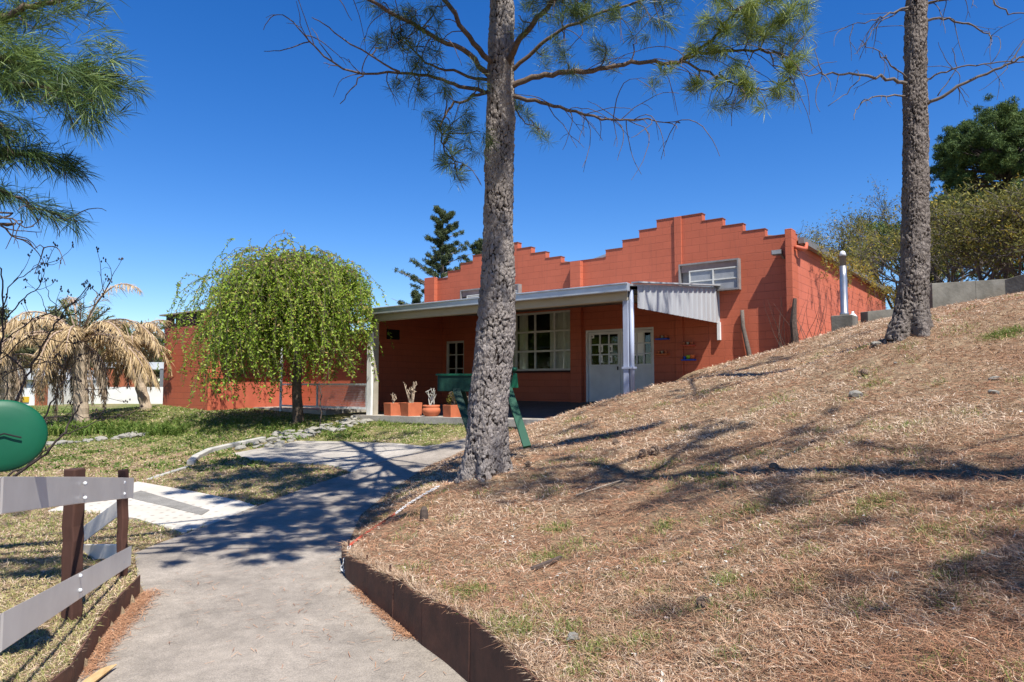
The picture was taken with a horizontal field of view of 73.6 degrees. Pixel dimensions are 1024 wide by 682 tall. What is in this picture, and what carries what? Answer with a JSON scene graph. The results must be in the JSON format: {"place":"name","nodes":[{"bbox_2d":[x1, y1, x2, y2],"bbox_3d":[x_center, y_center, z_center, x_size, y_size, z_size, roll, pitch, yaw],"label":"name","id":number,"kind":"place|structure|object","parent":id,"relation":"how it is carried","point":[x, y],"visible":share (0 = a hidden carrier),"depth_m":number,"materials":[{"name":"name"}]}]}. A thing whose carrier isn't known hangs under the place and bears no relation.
{"place":"outdoors","nodes":[
{"label":"outdoors","id":0,"kind":"place"},
{"bbox_2d":[48,481,255,533],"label":"paved path","id":1,"kind":"structure","parent":0,"point":[218,507],"depth_m":8.67,"materials":[{"name":"concrete"}]},
{"bbox_2d":[132,491,209,514],"bbox_3d":[-4.587,2.130,9.038,2.403,0.032,0.309,-3,-5,41],"label":"worn strip","id":2,"kind":"object","parent":1,"relation":"on","point":[154,499],"visible":0.96,"depth_m":9.03,"materials":[{"name":"concrete"}]},
{"bbox_2d":[77,438,466,681],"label":"path","id":3,"kind":"structure","parent":0,"point":[149,653],"depth_m":4.96,"materials":[{"name":"concrete"}]},
{"bbox_2d":[83,664,116,681],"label":"palm sheath","id":4,"kind":"object","parent":3,"relation":"on","point":[99,674],"visible":1,"depth_m":3.72,"materials":[{"name":"plant"}]},
{"bbox_2d":[78,587,166,681],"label":"path litter","id":5,"kind":"object","parent":3,"relation":"on","point":[141,600],"visible":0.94,"depth_m":4.45,"materials":[{"name":"plant"}]},
{"bbox_2d":[151,513,445,679],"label":"path litter","id":6,"kind":"object","parent":3,"relation":"on","point":[293,603],"visible":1,"depth_m":4.81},
{"bbox_2d":[344,585,414,640],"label":"path litter","id":7,"kind":"object","parent":3,"relation":"on","point":[378,612],"visible":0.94,"depth_m":4.67,"materials":[{"name":"plant"}]},
{"bbox_2d":[0,291,1023,681],"bbox_3d":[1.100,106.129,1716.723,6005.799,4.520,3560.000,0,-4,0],"label":"ground","id":8,"kind":"structure","parent":0,"point":[814,381],"depth_m":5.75,"materials":[{"name":"plant"}]},
{"bbox_2d":[0,305,14,322],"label":"distant tree","id":9,"kind":"object","parent":8,"relation":"on","point":[7,311],"visible":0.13,"depth_m":62.34,"materials":[{"name":"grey plant"}]},
{"bbox_2d":[0,400,47,471],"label":"green drum","id":10,"kind":"object","parent":8,"relation":"on","point":[23,433],"visible":1,"depth_m":3.31,"materials":[{"name":"paint"}]},
{"bbox_2d":[0,323,58,402],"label":"palm tree","id":11,"kind":"object","parent":8,"relation":"on","point":[12,379],"visible":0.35,"depth_m":21.39,"materials":[{"name":"plant"}]},
{"bbox_2d":[0,307,63,367],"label":"distant tree","id":12,"kind":"object","parent":8,"relation":"on","point":[26,346],"visible":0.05,"depth_m":58.97,"materials":[{"name":"grey plant"}]},
{"bbox_2d":[0,305,90,368],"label":"distant tree","id":13,"kind":"object","parent":8,"relation":"on","point":[59,313],"visible":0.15,"depth_m":61.88,"materials":[{"name":"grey plant"}]},
{"bbox_2d":[15,368,96,405],"bbox_3d":[-25.465,2.877,36.276,5.042,2.724,5.430,0,-4,0],"label":"white bungalow","id":14,"kind":"object","parent":8,"relation":"on","point":[29,399],"visible":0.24,"depth_m":33.85,"materials":[{"name":"paint"}]},
{"bbox_2d":[22,385,34,404],"bbox_3d":[-23.905,3.023,33.828,0.864,1.656,0.060,0,-4,0],"label":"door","id":15,"kind":"structure","parent":14,"relation":"in","point":[27,394],"depth_m":33.82,"materials":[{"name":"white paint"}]},
{"bbox_2d":[49,661,74,681],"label":"edging plate","id":16,"kind":"object","parent":8,"relation":"on","point":[67,675],"visible":1,"depth_m":3.52,"materials":[{"name":"metal"}]},
{"bbox_2d":[57,440,67,444],"bbox_3d":[-10.009,2.276,15.241,0.216,0.118,0.177,-1,-6,-23],"label":"stone","id":17,"kind":"object","parent":8,"relation":"on","point":[62,442],"visible":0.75,"depth_m":15.19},
{"bbox_2d":[0,468,133,651],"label":"guard fence","id":18,"kind":"object","parent":8,"relation":"on","point":[72,491],"visible":0.91,"depth_m":4.29,"materials":[{"name":"wood"}]},
{"bbox_2d":[0,241,143,476],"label":"bare shrub","id":19,"kind":"object","parent":8,"relation":"on","point":[38,458],"visible":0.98,"depth_m":4.70,"materials":[{"name":"brown plant"}]},
{"bbox_2d":[0,0,155,273],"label":"pine tree","id":20,"kind":"object","parent":8,"relation":"on","point":[63,87],"visible":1,"depth_m":4.15,"materials":[{"name":"green plant"}]},
{"bbox_2d":[0,283,163,421],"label":"palm tree","id":21,"kind":"object","parent":8,"relation":"on","point":[85,330],"visible":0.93,"depth_m":18.28,"materials":[{"name":"plant"}]},
{"bbox_2d":[73,609,108,681],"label":"edging plate","id":22,"kind":"object","parent":8,"relation":"on","point":[88,648],"visible":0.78,"depth_m":4.03,"materials":[{"name":"metal"}]},
{"bbox_2d":[95,436,107,440],"bbox_3d":[-9.425,2.245,15.685,0.244,0.109,0.209,8,8,17],"label":"stone","id":23,"kind":"object","parent":8,"relation":"on","point":[101,437],"visible":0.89,"depth_m":15.66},
{"bbox_2d":[47,417,192,437],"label":"strap leaves","id":24,"kind":"object","parent":8,"relation":"on","point":[109,427],"visible":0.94,"depth_m":16.54,"materials":[{"name":"green plant"}]},
{"bbox_2d":[107,575,139,628],"bbox_3d":[-2.755,1.898,4.866,0.014,0.254,0.779,1,-4,-15],"label":"edging plate","id":25,"kind":"object","parent":8,"relation":"on","point":[122,599],"visible":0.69,"depth_m":4.83,"materials":[{"name":"metal"}]},
{"bbox_2d":[88,387,162,403],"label":"white wall","id":26,"kind":"structure","parent":8,"relation":"on","point":[120,394],"depth_m":35.89,"materials":[{"name":"paint"}]},
{"bbox_2d":[91,362,163,386],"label":"carport","id":27,"kind":"object","parent":8,"relation":"on","point":[153,365],"visible":0.13,"depth_m":41.96,"materials":[{"name":"grey metal"}]},
{"bbox_2d":[90,323,165,386],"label":"distant tree","id":28,"kind":"object","parent":8,"relation":"on","point":[159,340],"visible":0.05,"depth_m":58.79,"materials":[{"name":"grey plant"}]},
{"bbox_2d":[91,318,173,409],"bbox_3d":[-11.824,0.732,20.934,2.697,2.966,2.724,0,-4,0],"label":"palm tree","id":29,"kind":"object","parent":8,"relation":"on","point":[143,397],"visible":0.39,"depth_m":20.82,"materials":[{"name":"plant"}]},
{"bbox_2d":[129,433,136,437],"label":"stone","id":30,"kind":"object","parent":8,"relation":"on","point":[132,435],"visible":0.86,"depth_m":15.88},
{"bbox_2d":[7,434,271,473],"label":"lawn weeds","id":31,"kind":"object","parent":8,"relation":"on","point":[59,458],"visible":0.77,"depth_m":13.29,"materials":[{"name":"green plant"}]},
{"bbox_2d":[147,466,190,479],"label":"kerb","id":32,"kind":"structure","parent":8,"relation":"on","point":[169,472],"depth_m":11.44,"materials":[{"name":"concrete"}]},
{"bbox_2d":[142,413,296,436],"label":"ground weeds","id":33,"kind":"object","parent":8,"relation":"on","point":[231,424],"visible":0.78,"depth_m":16.99,"materials":[{"name":"green plant"}]},
{"bbox_2d":[187,437,265,464],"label":"kerb","id":34,"kind":"structure","parent":8,"relation":"on","point":[192,459],"depth_m":13.89,"materials":[{"name":"concrete"}]},
{"bbox_2d":[235,445,245,449],"bbox_3d":[-5.576,2.200,14.055,0.217,0.132,0.178,-7,-2,0],"label":"stone","id":35,"kind":"object","parent":8,"relation":"on","point":[241,447],"visible":0.88,"depth_m":14.01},
{"bbox_2d":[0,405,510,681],"bbox_3d":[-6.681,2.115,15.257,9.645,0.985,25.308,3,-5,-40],"label":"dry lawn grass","id":36,"kind":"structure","parent":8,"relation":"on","point":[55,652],"depth_m":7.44,"materials":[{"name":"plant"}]},
{"bbox_2d":[0,405,515,681],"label":"lawn grass","id":37,"kind":"structure","parent":8,"relation":"on","point":[59,632],"depth_m":10.37,"materials":[{"name":"plant"}]},
{"bbox_2d":[159,309,364,410],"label":"block shed","id":38,"kind":"structure","parent":8,"relation":"on","point":[176,393],"depth_m":21.26,"materials":[{"name":"brick"}]},
{"bbox_2d":[266,437,277,441],"bbox_3d":[-5.269,2.174,15.011,0.270,0.151,0.184,-10,-7,-24],"label":"stone","id":39,"kind":"object","parent":8,"relation":"on","point":[271,439],"visible":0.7,"depth_m":14.95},
{"bbox_2d":[156,229,393,423],"bbox_3d":[-6.111,-0.128,17.627,5.520,4.748,7.250,0,-4,0],"label":"weeping tree","id":40,"kind":"object","parent":8,"relation":"on","point":[262,305],"visible":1,"depth_m":16.34,"materials":[{"name":"green plant"}]},
{"bbox_2d":[255,420,373,440],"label":"rockery weeds","id":41,"kind":"object","parent":8,"relation":"on","point":[346,435],"visible":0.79,"depth_m":16.14,"materials":[{"name":"green plant"}]},
{"bbox_2d":[315,376,330,424],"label":"sapling","id":42,"kind":"object","parent":8,"relation":"on","point":[320,401],"visible":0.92,"depth_m":16.87,"materials":[{"name":"brown plant"}]},
{"bbox_2d":[329,427,336,432],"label":"stone","id":43,"kind":"object","parent":8,"relation":"on","point":[333,429],"visible":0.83,"depth_m":16.15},
{"bbox_2d":[232,441,437,472],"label":"concrete slab","id":44,"kind":"structure","parent":8,"relation":"on","point":[350,457],"depth_m":13.19,"materials":[{"name":"concrete"}]},
{"bbox_2d":[273,443,283,447],"bbox_3d":[-4.848,2.192,14.248,0.210,0.129,0.224,5,2,-1],"label":"stone","id":45,"kind":"object","parent":44,"relation":"on","point":[278,445],"visible":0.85,"depth_m":14.18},
{"bbox_2d":[341,545,345,561],"bbox_3d":[-1.486,1.938,6.047,0.014,0.281,0.330,1,-4,-19],"label":"edging plate","id":46,"kind":"object","parent":8,"relation":"on","point":[342,555],"visible":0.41,"depth_m":6.12,"materials":[{"name":"metal"}]},
{"bbox_2d":[344,551,351,582],"bbox_3d":[-1.370,1.904,5.685,0.027,0.311,0.425,1,-4,-22],"label":"edging plate","id":47,"kind":"object","parent":8,"relation":"on","point":[348,567],"visible":0.56,"depth_m":5.58,"materials":[{"name":"metal"}]},
{"bbox_2d":[351,557,369,596],"bbox_3d":[-1.168,1.865,5.289,0.013,0.341,0.457,2,-4,-30],"label":"edging plate","id":48,"kind":"object","parent":8,"relation":"on","point":[359,578],"visible":0.65,"depth_m":5.29,"materials":[{"name":"metal"}]},
{"bbox_2d":[368,568,393,619],"bbox_3d":[-0.933,1.814,4.868,0.012,0.392,0.515,2,-4,-30],"label":"edging plate","id":49,"kind":"object","parent":8,"relation":"on","point":[380,592],"visible":0.69,"depth_m":4.84,"materials":[{"name":"metal"}]},
{"bbox_2d":[340,485,439,572],"bbox_3d":[-1.307,1.833,6.956,0.406,0.392,2.403,-1,-4,13],"label":"edging","id":50,"kind":"object","parent":8,"relation":"on","point":[386,519],"visible":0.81,"depth_m":7.29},
{"bbox_2d":[394,580,421,644],"bbox_3d":[-0.674,1.784,4.418,0.012,0.392,0.509,2,-4,-29],"label":"edging plate","id":51,"kind":"object","parent":8,"relation":"on","point":[407,611],"visible":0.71,"depth_m":4.39,"materials":[{"name":"metal"}]},
{"bbox_2d":[410,289,422,303],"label":"cedar tree","id":52,"kind":"object","parent":8,"relation":"on","point":[416,296],"visible":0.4,"depth_m":30.06,"materials":[{"name":"green plant"}]},
{"bbox_2d":[372,419,461,427],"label":"lush grass","id":53,"kind":"structure","parent":8,"relation":"on","point":[380,422],"depth_m":16.61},
{"bbox_2d":[420,506,427,521],"bbox_3d":[-0.850,1.717,6.626,0.087,0.225,0.089,0,-4,0],"label":"sawn stump","id":54,"kind":"object","parent":8,"relation":"on","point":[424,512],"visible":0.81,"depth_m":6.60,"materials":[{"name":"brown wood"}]},
{"bbox_2d":[391,204,478,304],"bbox_3d":[-3.031,-1.707,31.430,4.127,9.101,4.454,-1,-4,13],"label":"cedar tree","id":55,"kind":"object","parent":8,"relation":"on","point":[444,253],"visible":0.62,"depth_m":31.22,"materials":[{"name":"green plant"}]},
{"bbox_2d":[422,597,470,681],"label":"edging plate","id":56,"kind":"object","parent":8,"relation":"on","point":[446,636],"visible":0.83,"depth_m":3.90,"materials":[{"name":"metal"}]},
{"bbox_2d":[463,237,482,261],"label":"cedar tree","id":57,"kind":"object","parent":8,"relation":"on","point":[477,244],"visible":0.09,"depth_m":33.22,"materials":[{"name":"green plant"}]},
{"bbox_2d":[336,538,612,681],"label":"edge grass","id":58,"kind":"structure","parent":8,"relation":"on","point":[359,556],"depth_m":3.75,"materials":[{"name":"plant"}]},
{"bbox_2d":[436,367,530,448],"bbox_3d":[-0.263,0.954,10.128,1.764,1.125,0.775,-3,-4,37],"label":"green stand","id":59,"kind":"object","parent":8,"relation":"on","point":[458,385],"visible":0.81,"depth_m":10.22,"materials":[{"name":"paint"}]},
{"bbox_2d":[470,618,537,681],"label":"edging plate","id":60,"kind":"object","parent":8,"relation":"on","point":[488,663],"visible":0.98,"depth_m":3.42,"materials":[{"name":"metal"}]},
{"bbox_2d":[263,0,825,483],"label":"pine tree","id":61,"kind":"object","parent":8,"relation":"on","point":[487,452],"visible":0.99,"depth_m":7.91,"materials":[{"name":"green plant"}]},
{"bbox_2d":[530,555,562,569],"bbox_3d":[0.244,1.537,4.744,0.030,0.033,0.340,-3,-5,40],"label":"dead branch","id":62,"kind":"object","parent":8,"relation":"on","point":[549,561],"visible":1,"depth_m":4.73,"materials":[{"name":"wood"}]},
{"bbox_2d":[253,213,889,428],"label":"block hall","id":63,"kind":"structure","parent":8,"relation":"on","point":[588,331],"depth_m":18.21,"materials":[{"name":"red brick"}]},
{"bbox_2d":[279,332,365,410],"bbox_3d":[-5.384,1.055,19.356,3.954,2.491,0.084,-3,-4,37],"label":"overhead rail","id":64,"kind":"object","parent":63,"relation":"attached to","point":[280,408],"visible":0.18,"depth_m":20.47,"materials":[{"name":"metal"}]},
{"bbox_2d":[280,383,366,408],"bbox_3d":[-5.372,1.538,19.306,3.912,0.681,0.060,-3,-4,38],"label":"fence","id":65,"kind":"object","parent":64,"relation":"attached to","point":[334,388],"depth_m":18.84,"materials":[{"name":"metal"}]},
{"bbox_2d":[384,394,400,415],"bbox_3d":[-3.037,1.635,17.584,0.381,0.627,0.381,3,-5,-38],"label":"planter","id":66,"kind":"object","parent":63,"relation":"on","point":[393,408],"visible":0.88,"depth_m":17.44,"materials":[{"name":"ceramic"}]},
{"bbox_2d":[400,382,421,415],"bbox_3d":[-2.528,1.464,17.201,0.402,0.907,0.402,3,-5,-38],"label":"planter","id":67,"kind":"object","parent":63,"relation":"on","point":[410,407],"visible":0.94,"depth_m":17.09,"materials":[{"name":"ceramic"}]},
{"bbox_2d":[422,389,439,416],"bbox_3d":[-1.976,1.517,16.771,0.452,0.732,0.452,0,-4,0],"label":"planter","id":68,"kind":"object","parent":63,"relation":"on","point":[431,410],"visible":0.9,"depth_m":16.61,"materials":[{"name":"ceramic"}]},
{"bbox_2d":[443,391,460,416],"bbox_3d":[-1.407,1.505,16.334,0.359,0.687,0.380,3,-5,-38],"label":"planter","id":69,"kind":"object","parent":63,"relation":"on","point":[451,410],"visible":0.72,"depth_m":16.22,"materials":[{"name":"ceramic"}]},
{"bbox_2d":[446,341,463,373],"bbox_3d":[-1.828,0.675,22.410,0.812,1.350,0.050,-3,-4,38],"label":"window","id":70,"kind":"structure","parent":63,"relation":"in","point":[455,349],"depth_m":22.43,"materials":[{"name":"beige paint"}]},
{"bbox_2d":[460,284,521,298],"bbox_3d":[-0.692,-1.520,21.464,2.366,0.325,0.168,-3,-4,38],"label":"window","id":71,"kind":"structure","parent":63,"relation":"in","point":[468,293],"depth_m":21.83,"materials":[{"name":"metal"}]},
{"bbox_2d":[512,310,569,372],"bbox_3d":[0.425,0.063,20.690,3.637,1.800,0.225,-3,-4,38],"label":"window","id":72,"kind":"structure","parent":63,"relation":"in","point":[559,330],"depth_m":20.19,"materials":[{"name":"beige paint"}]},
{"bbox_2d":[589,331,620,401],"bbox_3d":[2.560,0.717,18.999,0.996,1.941,0.097,-3,-4,38],"label":"door","id":73,"kind":"structure","parent":63,"relation":"in","point":[604,380],"depth_m":18.98,"materials":[{"name":"white paint"}]},
{"bbox_2d":[620,329,652,393],"bbox_3d":[3.350,0.681,18.420,1.009,1.941,0.050,-3,-4,38],"label":"door","id":74,"kind":"structure","parent":63,"relation":"in","point":[643,373],"depth_m":18.35,"materials":[{"name":"white paint"}]},
{"bbox_2d":[678,258,740,291],"bbox_3d":[4.928,-1.605,17.125,1.545,0.758,0.168,-3,-4,38],"label":"window","id":75,"kind":"structure","parent":63,"relation":"in","point":[726,273],"depth_m":16.98,"materials":[{"name":"metal"}]},
{"bbox_2d":[771,249,784,258],"bbox_3d":[6.242,-2.022,16.057,0.231,0.189,0.313,-3,-4,38],"label":"floodlight","id":76,"kind":"object","parent":63,"relation":"attached to","point":[777,252],"visible":0.98,"depth_m":15.95,"materials":[{"name":"grey metal"}]},
{"bbox_2d":[817,241,896,308],"bbox_3d":[10.912,-1.685,20.954,1.475,1.051,11.273,-3,-4,38],"label":"creeper","id":77,"kind":"object","parent":63,"relation":"hanging from","point":[870,276],"visible":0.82,"depth_m":18.81,"materials":[{"name":"green plant"}]},
{"bbox_2d":[567,632,579,641],"bbox_3d":[0.292,1.428,3.294,0.067,0.050,0.071,0,-4,5],"label":"stone","id":78,"kind":"object","parent":8,"relation":"on","point":[571,636],"visible":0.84,"depth_m":3.27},
{"bbox_2d":[576,480,622,495],"bbox_3d":[0.864,1.435,6.709,0.633,0.102,0.024,3,-4,-37],"label":"dead branch","id":79,"kind":"object","parent":8,"relation":"on","point":[598,487],"visible":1,"depth_m":6.68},
{"bbox_2d":[612,439,620,444],"bbox_3d":[1.330,1.281,8.702,0.107,0.088,0.088,-10,-3,-6],"label":"pine cone","id":80,"kind":"object","parent":8,"relation":"on","point":[616,441],"visible":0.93,"depth_m":8.68,"materials":[{"name":"brown plant"}]},
{"bbox_2d":[639,449,646,456],"bbox_3d":[1.448,1.246,7.617,0.096,0.096,0.117,-3,-15,42],"label":"pine cone","id":81,"kind":"object","parent":8,"relation":"on","point":[642,452],"visible":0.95,"depth_m":7.60,"materials":[{"name":"brown plant"}]},
{"bbox_2d":[650,445,659,455],"bbox_3d":[1.581,1.215,7.610,0.120,0.119,0.146,-3,-15,44],"label":"pine cone","id":82,"kind":"object","parent":8,"relation":"on","point":[654,448],"visible":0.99,"depth_m":7.59,"materials":[{"name":"brown plant"}]},
{"bbox_2d":[363,294,1023,681],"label":"green tufts","id":83,"kind":"object","parent":8,"relation":"on","point":[467,588],"visible":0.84,"depth_m":4.00,"materials":[{"name":"green plant"}]},
{"bbox_2d":[379,297,1023,681],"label":"dead leaf bits","id":84,"kind":"object","parent":8,"relation":"on","point":[710,594],"visible":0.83,"depth_m":4.14,"materials":[{"name":"plant"}]},
{"bbox_2d":[696,595,710,610],"bbox_3d":[0.915,1.253,3.269,0.072,0.072,0.088,-1,-14,17],"label":"pine cone","id":85,"kind":"object","parent":8,"relation":"on","point":[702,598],"visible":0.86,"depth_m":3.27,"materials":[{"name":"brown plant"}]},
{"bbox_2d":[740,310,751,355],"bbox_3d":[5.639,-0.117,16.476,0.125,1.276,0.292,2,-4,-35],"label":"timber pole","id":86,"kind":"object","parent":8,"relation":"on","point":[746,342],"visible":0.71,"depth_m":16.47,"materials":[{"name":"grey wood"}]},
{"bbox_2d":[768,462,778,471],"bbox_3d":[2.090,1.008,5.464,0.080,0.080,0.097,-1,-14,17],"label":"pine cone","id":87,"kind":"object","parent":8,"relation":"on","point":[773,466],"visible":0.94,"depth_m":5.46,"materials":[{"name":"brown plant"}]},
{"bbox_2d":[764,290,827,347],"bbox_3d":[6.432,-0.483,15.470,1.776,1.607,0.911,3,-5,-40],"label":"climbing plant","id":88,"kind":"object","parent":8,"relation":"on","point":[794,336],"visible":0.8,"depth_m":15.45,"materials":[{"name":"brown plant"}]},
{"bbox_2d":[831,315,857,331],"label":"concrete block","id":89,"kind":"structure","parent":8,"relation":"on","point":[841,321],"depth_m":13.66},
{"bbox_2d":[839,251,848,314],"bbox_3d":[6.728,-1.171,13.899,0.180,1.335,0.180,0,-4,0],"label":"flue pipe","id":90,"kind":"object","parent":89,"relation":"on","point":[843,283],"visible":0.98,"depth_m":13.85,"materials":[{"name":"metal"}]},
{"bbox_2d":[797,206,901,287],"bbox_3d":[16.467,-4.096,33.539,7.084,6.078,5.971,-1,-4,16],"label":"thorny tree","id":91,"kind":"object","parent":8,"relation":"on","point":[835,236],"visible":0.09,"depth_m":33.80,"materials":[{"name":"green plant"}]},
{"bbox_2d":[849,390,862,397],"bbox_3d":[3.682,0.573,7.344,0.142,0.092,0.126,0,-4,6],"label":"stone","id":92,"kind":"object","parent":8,"relation":"on","point":[855,393],"visible":0.93,"depth_m":7.29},
{"bbox_2d":[858,368,868,375],"bbox_3d":[4.159,0.368,8.114,0.096,0.096,0.117,3,5,-41],"label":"pine cone","id":93,"kind":"object","parent":8,"relation":"on","point":[863,371],"visible":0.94,"depth_m":8.08,"materials":[{"name":"brown plant"}]},
{"bbox_2d":[799,201,939,307],"bbox_3d":[15.550,-3.373,30.666,8.928,5.368,7.121,3,-5,-40],"label":"thorny tree","id":94,"kind":"object","parent":8,"relation":"on","point":[843,240],"visible":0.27,"depth_m":29.54,"materials":[{"name":"green plant"}]},
{"bbox_2d":[860,309,893,323],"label":"retaining wall","id":95,"kind":"structure","parent":8,"relation":"on","point":[868,316],"depth_m":15.30,"materials":[{"name":"concrete"}]},
{"bbox_2d":[872,341,881,345],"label":"stone","id":96,"kind":"object","parent":8,"relation":"on","point":[874,343],"visible":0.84,"depth_m":9.12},
{"bbox_2d":[810,168,989,307],"bbox_3d":[20.520,-4.837,33.962,10.348,7.528,7.975,0,-4,0],"label":"thorny tree","id":97,"kind":"object","parent":8,"relation":"on","point":[883,209],"visible":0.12,"depth_m":34.40,"materials":[{"name":"green plant"}]},
{"bbox_2d":[805,0,1023,343],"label":"pine tree","id":98,"kind":"object","parent":8,"relation":"on","point":[912,313],"visible":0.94,"depth_m":9.03,"materials":[{"name":"brown plant"}]},
{"bbox_2d":[834,185,1000,283],"bbox_3d":[15.750,-3.338,24.760,5.971,4.880,7.242,1,-4,-22],"label":"thorny tree","id":99,"kind":"object","parent":8,"relation":"on","point":[866,247],"visible":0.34,"depth_m":25.60,"materials":[{"name":"green plant"}]},
{"bbox_2d":[864,192,983,282],"bbox_3d":[17.492,-3.404,27.954,4.922,5.769,4.186,2,-4,-29],"label":"tree","id":100,"kind":"object","parent":8,"relation":"on","point":[898,226],"visible":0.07,"depth_m":28.01,"materials":[{"name":"green plant"}]},
{"bbox_2d":[929,279,1004,308],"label":"retaining wall","id":101,"kind":"structure","parent":8,"relation":"on","point":[945,294],"depth_m":15.35,"materials":[{"name":"concrete"}]},
{"bbox_2d":[929,93,1023,274],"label":"broadleaf tree","id":102,"kind":"object","parent":8,"relation":"on","point":[992,144],"visible":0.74,"depth_m":29.58,"materials":[{"name":"green plant"}]},
{"bbox_2d":[929,175,1023,281],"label":"thorny tree","id":103,"kind":"object","parent":8,"relation":"on","point":[1002,272],"visible":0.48,"depth_m":20.95,"materials":[{"name":"green plant"}]},
{"bbox_2d":[944,170,1023,275],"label":"thorny tree","id":104,"kind":"object","parent":8,"relation":"on","point":[1014,203],"visible":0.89,"depth_m":19.07,"materials":[{"name":"green plant"}]},
{"bbox_2d":[988,389,998,394],"bbox_3d":[4.368,0.466,6.205,0.100,0.050,0.081,0,5,-5],"label":"stone","id":105,"kind":"object","parent":8,"relation":"on","point":[994,392],"visible":0.8,"depth_m":6.17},
{"bbox_2d":[988,376,999,379],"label":"stone","id":106,"kind":"object","parent":8,"relation":"on","point":[994,377],"visible":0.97,"depth_m":6.68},
{"bbox_2d":[983,171,1023,278],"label":"tree","id":107,"kind":"object","parent":8,"relation":"on","point":[1016,267],"visible":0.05,"depth_m":25.58,"materials":[{"name":"green plant"}]},
{"bbox_2d":[1005,274,1023,294],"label":"retaining wall","id":108,"kind":"structure","parent":8,"relation":"on","point":[1015,284],"depth_m":14.90,"materials":[{"name":"concrete"}]},
{"bbox_2d":[0,0,1023,383],"label":"sky","id":109,"kind":"structure","parent":0,"point":[239,140],"materials":[{"name":"blue"}]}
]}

